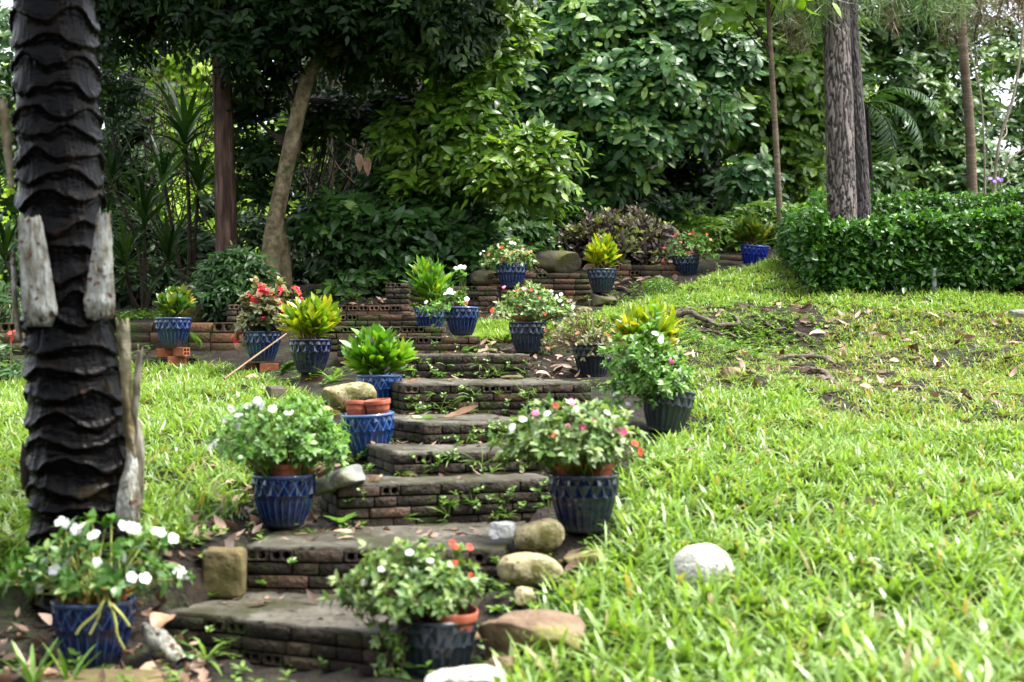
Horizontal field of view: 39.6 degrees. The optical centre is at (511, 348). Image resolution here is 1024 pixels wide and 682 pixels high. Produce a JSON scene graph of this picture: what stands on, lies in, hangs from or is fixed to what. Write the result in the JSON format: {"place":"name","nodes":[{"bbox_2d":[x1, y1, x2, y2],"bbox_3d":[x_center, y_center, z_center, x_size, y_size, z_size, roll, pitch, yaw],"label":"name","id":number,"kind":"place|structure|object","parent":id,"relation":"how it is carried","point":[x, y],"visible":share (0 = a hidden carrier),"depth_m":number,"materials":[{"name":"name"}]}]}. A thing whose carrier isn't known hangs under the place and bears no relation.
{"place":"outdoors","nodes":[
{"label":"outdoors","id":0,"kind":"place"},
{"bbox_2d":[0,156,19,317],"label":"dracaena","id":1,"kind":"object","parent":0,"point":[7,237],"visible":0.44,"depth_m":11.75,"materials":[{"name":"green plant"}]},
{"bbox_2d":[0,242,1023,681],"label":"ground","id":2,"kind":"structure","parent":0,"point":[14,598],"depth_m":7.70,"materials":[{"name":"soil"}]},
{"bbox_2d":[0,280,24,381],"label":"shrub","id":3,"kind":"object","parent":2,"relation":"on","point":[11,369],"visible":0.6,"depth_m":10.02,"materials":[{"name":"green plant"}]},
{"bbox_2d":[1,638,60,681],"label":"strap plant","id":4,"kind":"object","parent":2,"relation":"on","point":[32,675],"visible":1,"depth_m":3.96,"materials":[{"name":"green plant"}]},
{"bbox_2d":[50,595,136,668],"bbox_3d":[-1.259,0.853,4.280,0.251,0.202,0.251,0,0,39],"label":"glazed pot","id":5,"kind":"object","parent":2,"relation":"on","point":[68,621],"visible":0.83,"depth_m":4.19,"materials":[{"name":"ceramic"}]},
{"bbox_2d":[0,508,194,649],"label":"impatiens plant","id":6,"kind":"object","parent":5,"relation":"in","point":[63,579],"visible":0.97,"depth_m":4.19,"materials":[{"name":"green plant"}]},
{"bbox_2d":[0,0,202,298],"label":"broadleaf tree","id":7,"kind":"object","parent":2,"relation":"on","point":[6,75],"visible":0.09,"depth_m":15.71,"materials":[{"name":"green plant"}]},
{"bbox_2d":[39,668,172,681],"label":"rock","id":8,"kind":"object","parent":2,"relation":"on","point":[134,675],"visible":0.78,"depth_m":4.03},
{"bbox_2d":[0,323,242,355],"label":"brick wall","id":9,"kind":"structure","parent":2,"relation":"on","point":[215,336],"depth_m":10.14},
{"bbox_2d":[12,52,266,308],"bbox_3d":[-3.551,-1.685,13.925,2.473,2.723,2.878,0,0,-21],"label":"liana tangle","id":10,"kind":"object","parent":2,"relation":"on","point":[172,149],"visible":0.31,"depth_m":13.42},
{"bbox_2d":[100,140,204,313],"bbox_3d":[-3.078,-1.015,11.862,1.057,1.545,1.200,0,0,-30],"label":"dracaena","id":11,"kind":"object","parent":2,"relation":"on","point":[168,246],"visible":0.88,"depth_m":11.73,"materials":[{"name":"green plant"}]},
{"bbox_2d":[138,622,187,667],"bbox_3d":[-1.062,0.898,4.293,0.187,0.124,0.071,0,0,28],"label":"driftwood","id":12,"kind":"object","parent":2,"relation":"on","point":[158,640],"visible":0.96,"depth_m":4.27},
{"bbox_2d":[124,78,214,285],"bbox_3d":[-2.951,-1.389,12.568,1.188,2.131,1.156,0,0,0],"label":"dracaena","id":13,"kind":"object","parent":2,"relation":"on","point":[186,119],"visible":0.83,"depth_m":12.60,"materials":[{"name":"green plant"}]},
{"bbox_2d":[99,105,248,308],"bbox_3d":[-3.476,-1.261,13.640,2.153,2.398,1.721,0,0,0],"label":"shrub","id":14,"kind":"object","parent":2,"relation":"on","point":[205,246],"visible":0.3,"depth_m":13.58,"materials":[{"name":"green plant"}]},
{"bbox_2d":[168,356,185,364],"bbox_3d":[-2.304,0.086,9.780,0.126,0.062,0.062,0,0,-14],"label":"hollow brick","id":15,"kind":"object","parent":2,"relation":"on","point":[175,360],"visible":0.86,"depth_m":9.75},
{"bbox_2d":[155,348,172,356],"bbox_3d":[-2.391,0.030,9.800,0.118,0.058,0.059,0,0,-28],"label":"hollow brick","id":16,"kind":"object","parent":15,"relation":"on","point":[163,352],"visible":0.98,"depth_m":9.77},
{"bbox_2d":[155,317,191,346],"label":"glazed pot","id":17,"kind":"object","parent":16,"relation":"on","point":[172,331],"visible":1,"depth_m":9.71,"materials":[{"name":"ceramic"}]},
{"bbox_2d":[154,283,195,316],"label":"croton plant","id":18,"kind":"object","parent":17,"relation":"on","point":[173,301],"visible":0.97,"depth_m":9.74,"materials":[{"name":"green plant"}]},
{"bbox_2d":[8,0,349,252],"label":"broadleaf tree","id":19,"kind":"object","parent":2,"relation":"on","point":[152,23],"visible":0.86,"depth_m":12.11,"materials":[{"name":"green plant"}]},
{"bbox_2d":[101,37,262,262],"bbox_3d":[-5.200,-2.661,21.559,3.788,5.105,3.102,0,0,0],"label":"broadleaf tree","id":20,"kind":"object","parent":2,"relation":"on","point":[194,80],"visible":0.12,"depth_m":21.39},
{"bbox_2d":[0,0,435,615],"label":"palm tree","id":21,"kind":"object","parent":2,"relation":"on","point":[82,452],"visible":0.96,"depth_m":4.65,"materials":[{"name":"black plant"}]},
{"bbox_2d":[186,240,289,322],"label":"shrub","id":22,"kind":"object","parent":2,"relation":"on","point":[222,281],"visible":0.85,"depth_m":10.80,"materials":[{"name":"green plant"}]},
{"bbox_2d":[245,363,259,370],"bbox_3d":[-1.699,0.122,9.400,0.113,0.056,0.056,0,0,-30],"label":"hollow brick","id":23,"kind":"object","parent":2,"relation":"on","point":[248,366],"visible":0.56,"depth_m":9.37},
{"bbox_2d":[244,331,281,361],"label":"glazed pot","id":24,"kind":"object","parent":23,"relation":"on","point":[257,342],"visible":0.93,"depth_m":9.31,"materials":[{"name":"ceramic"}]},
{"bbox_2d":[231,275,302,347],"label":"begonia plant","id":25,"kind":"object","parent":24,"relation":"in","point":[262,314],"visible":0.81,"depth_m":9.30,"materials":[{"name":"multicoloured plant"}]},
{"bbox_2d":[280,52,303,294],"bbox_3d":[-1.855,-2.214,12.399,1.654,3.683,1.401,0,0,0],"label":"broadleaf tree","id":26,"kind":"object","parent":2,"relation":"on","point":[285,266],"visible":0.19,"depth_m":12.11,"materials":[{"name":"beige plant"}]},
{"bbox_2d":[240,79,347,278],"bbox_3d":[-2.566,-2.525,21.649,3.540,4.072,3.179,0,0,0],"label":"broadleaf tree","id":27,"kind":"object","parent":2,"relation":"on","point":[309,158],"visible":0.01,"depth_m":21.41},
{"bbox_2d":[169,58,422,263],"bbox_3d":[-1.581,-1.659,13.646,2.623,2.871,3.443,0,0,-29],"label":"liana tangle","id":28,"kind":"object","parent":2,"relation":"on","point":[331,151],"visible":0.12,"depth_m":13.36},
{"bbox_2d":[301,373,321,381],"bbox_3d":[-1.212,0.175,8.600,0.118,0.058,0.058,0,0,-20],"label":"hollow brick","id":29,"kind":"object","parent":2,"relation":"on","point":[306,376],"visible":0.89,"depth_m":8.57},
{"bbox_2d":[289,339,331,372],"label":"glazed pot","id":30,"kind":"object","parent":29,"relation":"on","point":[310,355],"visible":0.99,"depth_m":8.51,"materials":[{"name":"blue ceramic"}]},
{"bbox_2d":[276,292,342,338],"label":"croton plant","id":31,"kind":"object","parent":30,"relation":"on","point":[310,317],"visible":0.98,"depth_m":8.52,"materials":[{"name":"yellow plant"}]},
{"bbox_2d":[265,53,416,197],"bbox_3d":[-1.536,-2.647,15.349,3.080,3.730,2.083,0,0,0],"label":"broadleaf tree","id":32,"kind":"object","parent":2,"relation":"on","point":[338,176],"visible":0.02,"depth_m":15.41,"materials":[{"name":"green plant"}]},
{"bbox_2d":[237,57,444,285],"bbox_3d":[-1.528,-1.713,14.043,2.421,2.776,2.212,0,0,0],"label":"shrub","id":33,"kind":"object","parent":2,"relation":"on","point":[249,236],"visible":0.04,"depth_m":13.60,"materials":[{"name":"green plant"}]},
{"bbox_2d":[321,381,376,412],"bbox_3d":[-0.854,0.265,7.451,0.293,0.184,0.265,0,0,0],"label":"rock","id":34,"kind":"object","parent":2,"relation":"on","point":[340,394],"visible":0.66,"depth_m":7.35,"materials":[{"name":"stone"}]},
{"bbox_2d":[314,259,403,301],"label":"shrub","id":35,"kind":"object","parent":2,"relation":"on","point":[345,287],"visible":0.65,"depth_m":11.81,"materials":[{"name":"green plant"}]},
{"bbox_2d":[340,410,394,457],"bbox_3d":[-0.645,0.387,6.395,0.245,0.197,0.245,-5,4,-42],"label":"glazed pot","id":36,"kind":"object","parent":2,"relation":"on","point":[363,430],"visible":0.82,"depth_m":6.30,"materials":[{"name":"ceramic"}]},
{"bbox_2d":[364,398,390,414],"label":"terracotta pot","id":37,"kind":"object","parent":36,"relation":"on","point":[378,406],"visible":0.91,"depth_m":6.35,"materials":[{"name":"ceramic"}]},
{"bbox_2d":[201,0,552,295],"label":"broadleaf tree","id":38,"kind":"object","parent":2,"relation":"on","point":[383,31],"visible":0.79,"depth_m":11.85,"materials":[{"name":"green plant"}]},
{"bbox_2d":[163,305,591,677],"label":"brick stairs","id":39,"kind":"structure","parent":2,"relation":"on","point":[271,634],"depth_m":5.52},
{"bbox_2d":[202,546,246,598],"bbox_3d":[-0.978,0.763,4.850,0.143,0.174,0.116,0,0,0],"label":"rock","id":40,"kind":"object","parent":39,"relation":"on","point":[224,572],"visible":0.97,"depth_m":4.79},
{"bbox_2d":[251,473,316,527],"bbox_3d":[-0.867,0.574,5.400,0.248,0.200,0.248,0,0,-21],"label":"glazed pot","id":41,"kind":"object","parent":39,"relation":"on","point":[283,501],"visible":0.97,"depth_m":5.31,"materials":[{"name":"ceramic"}]},
{"bbox_2d":[201,394,351,480],"bbox_3d":[-0.884,0.340,5.378,0.543,0.329,0.552,0,0,0],"label":"impatiens plant","id":42,"kind":"object","parent":41,"relation":"in","point":[293,446],"visible":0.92,"depth_m":5.29,"materials":[{"name":"green plant"}]},
{"bbox_2d":[314,464,365,495],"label":"rock","id":43,"kind":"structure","parent":39,"relation":"on","point":[353,474],"depth_m":5.43,"materials":[{"name":"grey stone"}]},
{"bbox_2d":[414,307,444,326],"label":"glazed pot","id":44,"kind":"object","parent":39,"relation":"on","point":[424,319],"visible":0.52,"depth_m":10.02,"materials":[{"name":"ceramic"}]},
{"bbox_2d":[399,254,455,306],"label":"croton plant","id":45,"kind":"object","parent":44,"relation":"on","point":[424,275],"visible":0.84,"depth_m":10.04,"materials":[{"name":"green plant"}]},
{"bbox_2d":[445,306,478,334],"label":"glazed pot","id":46,"kind":"object","parent":39,"relation":"on","point":[461,320],"visible":0.97,"depth_m":9.52,"materials":[{"name":"ceramic"}]},
{"bbox_2d":[418,265,478,333],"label":"vinca plant","id":47,"kind":"object","parent":46,"relation":"in","point":[449,298],"visible":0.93,"depth_m":9.56,"materials":[{"name":"green plant"}]},
{"bbox_2d":[489,521,515,539],"bbox_3d":[-0.034,0.635,4.971,0.095,0.060,0.074,0,0,0],"label":"concrete lump","id":48,"kind":"object","parent":39,"relation":"on","point":[502,530],"visible":1,"depth_m":4.94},
{"bbox_2d":[356,374,401,409],"bbox_3d":[-0.710,0.238,7.600,0.246,0.198,0.246,0,0,13],"label":"glazed pot","id":49,"kind":"object","parent":2,"relation":"on","point":[381,384],"visible":0.43,"depth_m":7.50,"materials":[{"name":"ceramic"}]},
{"bbox_2d":[339,323,418,374],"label":"croton plant","id":50,"kind":"object","parent":49,"relation":"on","point":[375,349],"visible":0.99,"depth_m":7.52,"materials":[{"name":"green plant"}]},
{"bbox_2d":[385,283,410,305],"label":"brick wall","id":51,"kind":"structure","parent":2,"relation":"on","point":[397,293],"depth_m":11.15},
{"bbox_2d":[285,156,522,288],"bbox_3d":[-0.977,-1.009,12.380,2.160,1.484,1.429,0,0,0],"label":"shrub","id":52,"kind":"object","parent":2,"relation":"on","point":[354,229],"visible":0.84,"depth_m":12.01,"materials":[{"name":"green plant"}]},
{"bbox_2d":[0,277,845,681],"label":"weeds","id":53,"kind":"object","parent":2,"relation":"on","point":[130,315],"visible":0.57,"depth_m":6.33,"materials":[{"name":"green plant"}]},
{"bbox_2d":[396,618,477,678],"bbox_3d":[-0.224,0.893,4.205,0.243,0.196,0.243,0,-3,18],"label":"glazed pot","id":54,"kind":"object","parent":2,"relation":"on","point":[444,645],"visible":0.77,"depth_m":4.11,"materials":[{"name":"ceramic"}]},
{"bbox_2d":[316,535,490,678],"bbox_3d":[-0.309,0.759,4.184,0.460,0.413,0.386,0,0,-35],"label":"impatiens plant","id":55,"kind":"object","parent":54,"relation":"in","point":[410,590],"visible":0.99,"depth_m":4.12,"materials":[{"name":"green plant"}]},
{"bbox_2d":[425,603,477,631],"bbox_3d":[-0.185,0.830,4.184,0.159,0.137,0.159,10,7,40],"label":"flower pot","id":56,"kind":"object","parent":54,"relation":"in","point":[469,617],"visible":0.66,"depth_m":4.12,"materials":[{"name":"ceramic"}]},
{"bbox_2d":[409,286,500,309],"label":"brick wall","id":57,"kind":"structure","parent":2,"relation":"on","point":[481,297],"depth_m":11.27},
{"bbox_2d":[496,262,526,288],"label":"glazed pot","id":58,"kind":"object","parent":57,"relation":"on","point":[511,276],"visible":0.96,"depth_m":11.31,"materials":[{"name":"ceramic"}]},
{"bbox_2d":[479,236,538,268],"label":"impatiens plant","id":59,"kind":"object","parent":58,"relation":"in","point":[501,253],"visible":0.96,"depth_m":11.33,"materials":[{"name":"green plant"}]},
{"bbox_2d":[424,664,500,681],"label":"rock","id":60,"kind":"object","parent":2,"relation":"on","point":[474,673],"visible":0.91,"depth_m":3.92,"materials":[{"name":"stone"}]},
{"bbox_2d":[356,0,605,228],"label":"broadleaf tree","id":61,"kind":"object","parent":2,"relation":"on","point":[448,134],"visible":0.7,"depth_m":11.95,"materials":[{"name":"green plant"}]},
{"bbox_2d":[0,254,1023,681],"bbox_3d":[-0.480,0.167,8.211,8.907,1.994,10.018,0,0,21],"label":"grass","id":62,"kind":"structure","parent":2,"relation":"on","point":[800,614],"depth_m":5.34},
{"bbox_2d":[0,260,1023,681],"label":"leaf litter","id":63,"kind":"object","parent":2,"relation":"on","point":[158,662],"visible":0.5,"depth_m":5.79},
{"bbox_2d":[509,321,546,352],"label":"glazed pot","id":64,"kind":"object","parent":2,"relation":"on","point":[527,336],"visible":0.95,"depth_m":9.21,"materials":[{"name":"blue ceramic"}]},
{"bbox_2d":[488,280,582,354],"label":"impatiens plant","id":65,"kind":"object","parent":64,"relation":"in","point":[535,307],"visible":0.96,"depth_m":9.19,"materials":[{"name":"green plant"}]},
{"bbox_2d":[497,552,562,587],"bbox_3d":[0.060,0.737,4.722,0.220,0.115,0.153,0,0,0],"label":"river stone","id":66,"kind":"object","parent":2,"relation":"on","point":[519,569],"visible":0.89,"depth_m":4.66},
{"bbox_2d":[478,609,585,663],"bbox_3d":[0.075,0.908,4.245,0.306,0.238,0.223,0,0,22],"label":"rock","id":67,"kind":"object","parent":2,"relation":"on","point":[551,625],"visible":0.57,"depth_m":4.17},
{"bbox_2d":[513,518,564,553],"bbox_3d":[0.094,0.653,4.950,0.179,0.126,0.136,0,0,0],"label":"river stone","id":68,"kind":"object","parent":2,"relation":"on","point":[544,535],"visible":0.94,"depth_m":4.90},
{"bbox_2d":[488,273,590,298],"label":"brick wall","id":69,"kind":"structure","parent":2,"relation":"on","point":[573,285],"depth_m":11.70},
{"bbox_2d":[534,250,580,273],"bbox_3d":[0.379,-0.730,12.080,0.424,0.200,0.302,0,0,0],"label":"boulder","id":70,"kind":"object","parent":69,"relation":"on","point":[553,261],"visible":0.84,"depth_m":11.98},
{"bbox_2d":[564,548,599,568],"bbox_3d":[0.242,0.725,4.901,0.132,0.066,0.148,0,0,0],"label":"flat stone","id":71,"kind":"object","parent":2,"relation":"on","point":[569,556],"visible":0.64,"depth_m":4.83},
{"bbox_2d":[547,472,618,532],"bbox_3d":[0.256,0.550,5.100,0.258,0.208,0.258,0,0,-43],"label":"glazed pot","id":72,"kind":"object","parent":2,"relation":"on","point":[583,504],"visible":0.94,"depth_m":5.01,"materials":[{"name":"blue ceramic"}]},
{"bbox_2d":[485,391,664,475],"bbox_3d":[0.226,0.311,5.109,0.556,0.318,0.506,0,0,-36],"label":"impatiens plant","id":73,"kind":"object","parent":72,"relation":"in","point":[588,429],"visible":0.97,"depth_m":5.00,"materials":[{"name":"green plant"}]},
{"bbox_2d":[572,344,612,376],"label":"glazed pot","id":74,"kind":"object","parent":2,"relation":"on","point":[590,365],"visible":0.73,"depth_m":8.51,"materials":[{"name":"ceramic"}]},
{"bbox_2d":[540,296,623,361],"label":"impatiens plant","id":75,"kind":"object","parent":74,"relation":"in","point":[585,334],"visible":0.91,"depth_m":8.55,"materials":[{"name":"green plant"}]},
{"bbox_2d":[486,189,713,269],"bbox_3d":[0.689,-1.057,13.610,3.160,1.069,1.255,0,0,-38],"label":"shrub","id":76,"kind":"object","parent":2,"relation":"on","point":[538,235],"visible":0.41,"depth_m":13.13,"materials":[{"name":"green plant"}]},
{"bbox_2d":[590,293,616,306],"bbox_3d":[0.740,-0.387,11.497,0.211,0.131,0.184,0,0,0],"label":"stone block","id":77,"kind":"object","parent":2,"relation":"on","point":[599,300],"depth_m":11.42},
{"bbox_2d":[587,268,616,292],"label":"glazed pot","id":78,"kind":"object","parent":77,"relation":"on","point":[601,280],"visible":1,"depth_m":11.42,"materials":[{"name":"blue ceramic"}]},
{"bbox_2d":[583,232,622,267],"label":"croton plant","id":79,"kind":"object","parent":78,"relation":"on","point":[601,253],"visible":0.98,"depth_m":11.44,"materials":[{"name":"yellow plant"}]},
{"bbox_2d":[555,202,684,264],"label":"shrub","id":80,"kind":"object","parent":2,"relation":"on","point":[639,236],"visible":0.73,"depth_m":12.71,"materials":[{"name":"purple plant"}]},
{"bbox_2d":[610,265,675,277],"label":"brick wall","id":81,"kind":"structure","parent":2,"relation":"on","point":[625,271],"depth_m":12.32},
{"bbox_2d":[502,0,793,215],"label":"broadleaf tree","id":82,"kind":"object","parent":2,"relation":"on","point":[622,85],"visible":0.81,"depth_m":13.37,"materials":[{"name":"green plant"}]},
{"bbox_2d":[640,275,677,293],"bbox_3d":[1.201,-0.507,11.595,0.319,0.186,0.296,0,0,0],"label":"moss mound","id":83,"kind":"object","parent":2,"relation":"on","point":[652,282],"visible":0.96,"depth_m":11.54,"materials":[{"name":"green plant"}]},
{"bbox_2d":[642,389,695,433],"bbox_3d":[0.730,0.294,6.708,0.253,0.204,0.254,10,-5,-28],"label":"glazed pot","id":84,"kind":"object","parent":2,"relation":"on","point":[666,414],"visible":0.83,"depth_m":6.62,"materials":[{"name":"ceramic"}]},
{"bbox_2d":[595,303,694,412],"bbox_3d":[0.630,0.056,6.690,0.463,0.540,0.438,0,0,0],"label":"impatiens plant","id":85,"kind":"object","parent":84,"relation":"in","point":[649,374],"visible":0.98,"depth_m":6.59,"materials":[{"name":"green plant"}]},
{"bbox_2d":[604,127,739,220],"bbox_3d":[1.604,-2.785,16.241,2.923,4.037,2.251,0,0,0],"label":"broadleaf tree","id":86,"kind":"object","parent":2,"relation":"on","point":[682,180],"visible":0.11,"depth_m":15.83,"materials":[{"name":"green plant"}]},
{"bbox_2d":[672,254,699,275],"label":"glazed pot","id":87,"kind":"object","parent":2,"relation":"on","point":[687,266],"visible":0.94,"depth_m":12.31,"materials":[{"name":"blue ceramic"}]},
{"bbox_2d":[661,230,721,270],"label":"impatiens plant","id":88,"kind":"object","parent":87,"relation":"in","point":[686,241],"visible":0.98,"depth_m":12.34,"materials":[{"name":"green plant"}]},
{"bbox_2d":[670,543,733,589],"bbox_3d":[0.632,0.754,4.722,0.218,0.213,0.194,0,0,0],"label":"boulder","id":89,"kind":"object","parent":2,"relation":"on","point":[704,556],"visible":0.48,"depth_m":4.65,"materials":[{"name":"stone"}]},
{"bbox_2d":[667,310,749,336],"bbox_3d":[1.330,-0.178,10.188,0.958,0.250,0.324,0,0,36],"label":"tree root","id":90,"kind":"object","parent":2,"relation":"on","point":[697,316],"visible":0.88,"depth_m":9.99,"materials":[{"name":"brown plant"}]},
{"bbox_2d":[668,196,803,250],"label":"shrub","id":91,"kind":"object","parent":2,"relation":"on","point":[715,229],"visible":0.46,"depth_m":13.49,"materials":[{"name":"green plant"}]},
{"bbox_2d":[740,244,768,263],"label":"glazed pot","id":92,"kind":"object","parent":2,"relation":"on","point":[752,253],"visible":0.82,"depth_m":12.64,"materials":[{"name":"blue ceramic"}]},
{"bbox_2d":[726,213,776,245],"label":"croton plant","id":93,"kind":"object","parent":92,"relation":"on","point":[750,230],"visible":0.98,"depth_m":12.68,"materials":[{"name":"green plant"}]},
{"bbox_2d":[677,0,840,260],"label":"sapling","id":94,"kind":"object","parent":2,"relation":"on","point":[731,17],"visible":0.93,"depth_m":12.27,"materials":[{"name":"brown plant"}]},
{"bbox_2d":[707,0,876,217],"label":"broadleaf tree","id":95,"kind":"object","parent":2,"relation":"on","point":[800,93],"visible":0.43,"depth_m":14.59,"materials":[{"name":"green plant"}]},
{"bbox_2d":[685,304,1022,425],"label":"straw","id":96,"kind":"object","parent":2,"relation":"on","point":[880,361],"visible":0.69,"depth_m":8.95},
{"bbox_2d":[759,0,981,222],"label":"pine tree","id":97,"kind":"object","parent":2,"relation":"on","point":[840,153],"visible":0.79,"depth_m":12.51,"materials":[{"name":"brown plant"}]},
{"bbox_2d":[820,74,940,200],"bbox_3d":[3.857,-2.082,15.132,1.446,1.633,0.845,0,0,0],"label":"fan palm","id":98,"kind":"object","parent":2,"relation":"on","point":[880,119],"visible":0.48,"depth_m":15.22,"materials":[{"name":"green plant"}]},
{"bbox_2d":[765,0,1023,220],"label":"pine tree","id":99,"kind":"object","parent":2,"relation":"on","point":[862,184],"visible":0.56,"depth_m":13.17,"materials":[{"name":"brown plant"}]},
{"bbox_2d":[773,187,1023,293],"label":"hedge","id":100,"kind":"object","parent":2,"relation":"on","point":[908,248],"visible":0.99,"depth_m":10.91,"materials":[{"name":"green plant"}]},
{"bbox_2d":[810,0,1023,199],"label":"broadleaf tree","id":101,"kind":"object","parent":2,"relation":"on","point":[910,61],"visible":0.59,"depth_m":17.70,"materials":[{"name":"green plant"}]},
{"bbox_2d":[869,178,1023,216],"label":"hedge","id":102,"kind":"object","parent":2,"relation":"on","point":[899,201],"visible":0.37,"depth_m":13.43,"materials":[{"name":"green plant"}]},
{"bbox_2d":[956,0,977,195],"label":"slender tree","id":103,"kind":"object","parent":2,"relation":"on","point":[970,147],"visible":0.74,"depth_m":14.56,"materials":[{"name":"brown plant"}]},
{"bbox_2d":[943,0,1023,194],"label":"broadleaf tree","id":104,"kind":"object","parent":2,"relation":"on","point":[1014,137],"visible":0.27,"depth_m":19.31,"materials":[{"name":"green plant"}]},
{"bbox_2d":[969,22,1001,194],"bbox_3d":[5.107,-2.467,15.428,0.318,2.256,0.275,0,0,0],"label":"sapling","id":105,"kind":"object","parent":2,"relation":"on","point":[984,158],"visible":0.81,"depth_m":15.39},
{"bbox_2d":[991,0,1023,192],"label":"sapling","id":106,"kind":"object","parent":2,"relation":"on","point":[1000,138],"visible":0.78,"depth_m":15.19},
{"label":"glazed pot","id":107,"kind":"object","parent":2,"relation":"on","visible":0},
{"bbox_2d":[607,295,686,352],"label":"croton plant","id":108,"kind":"object","parent":107,"relation":"in","point":[632,320],"visible":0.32,"depth_m":7.94,"materials":[{"name":"yellow plant"}]},
{"bbox_2d":[0,0,1023,194],"label":"sky","id":109,"kind":"structure","parent":0,"point":[10,2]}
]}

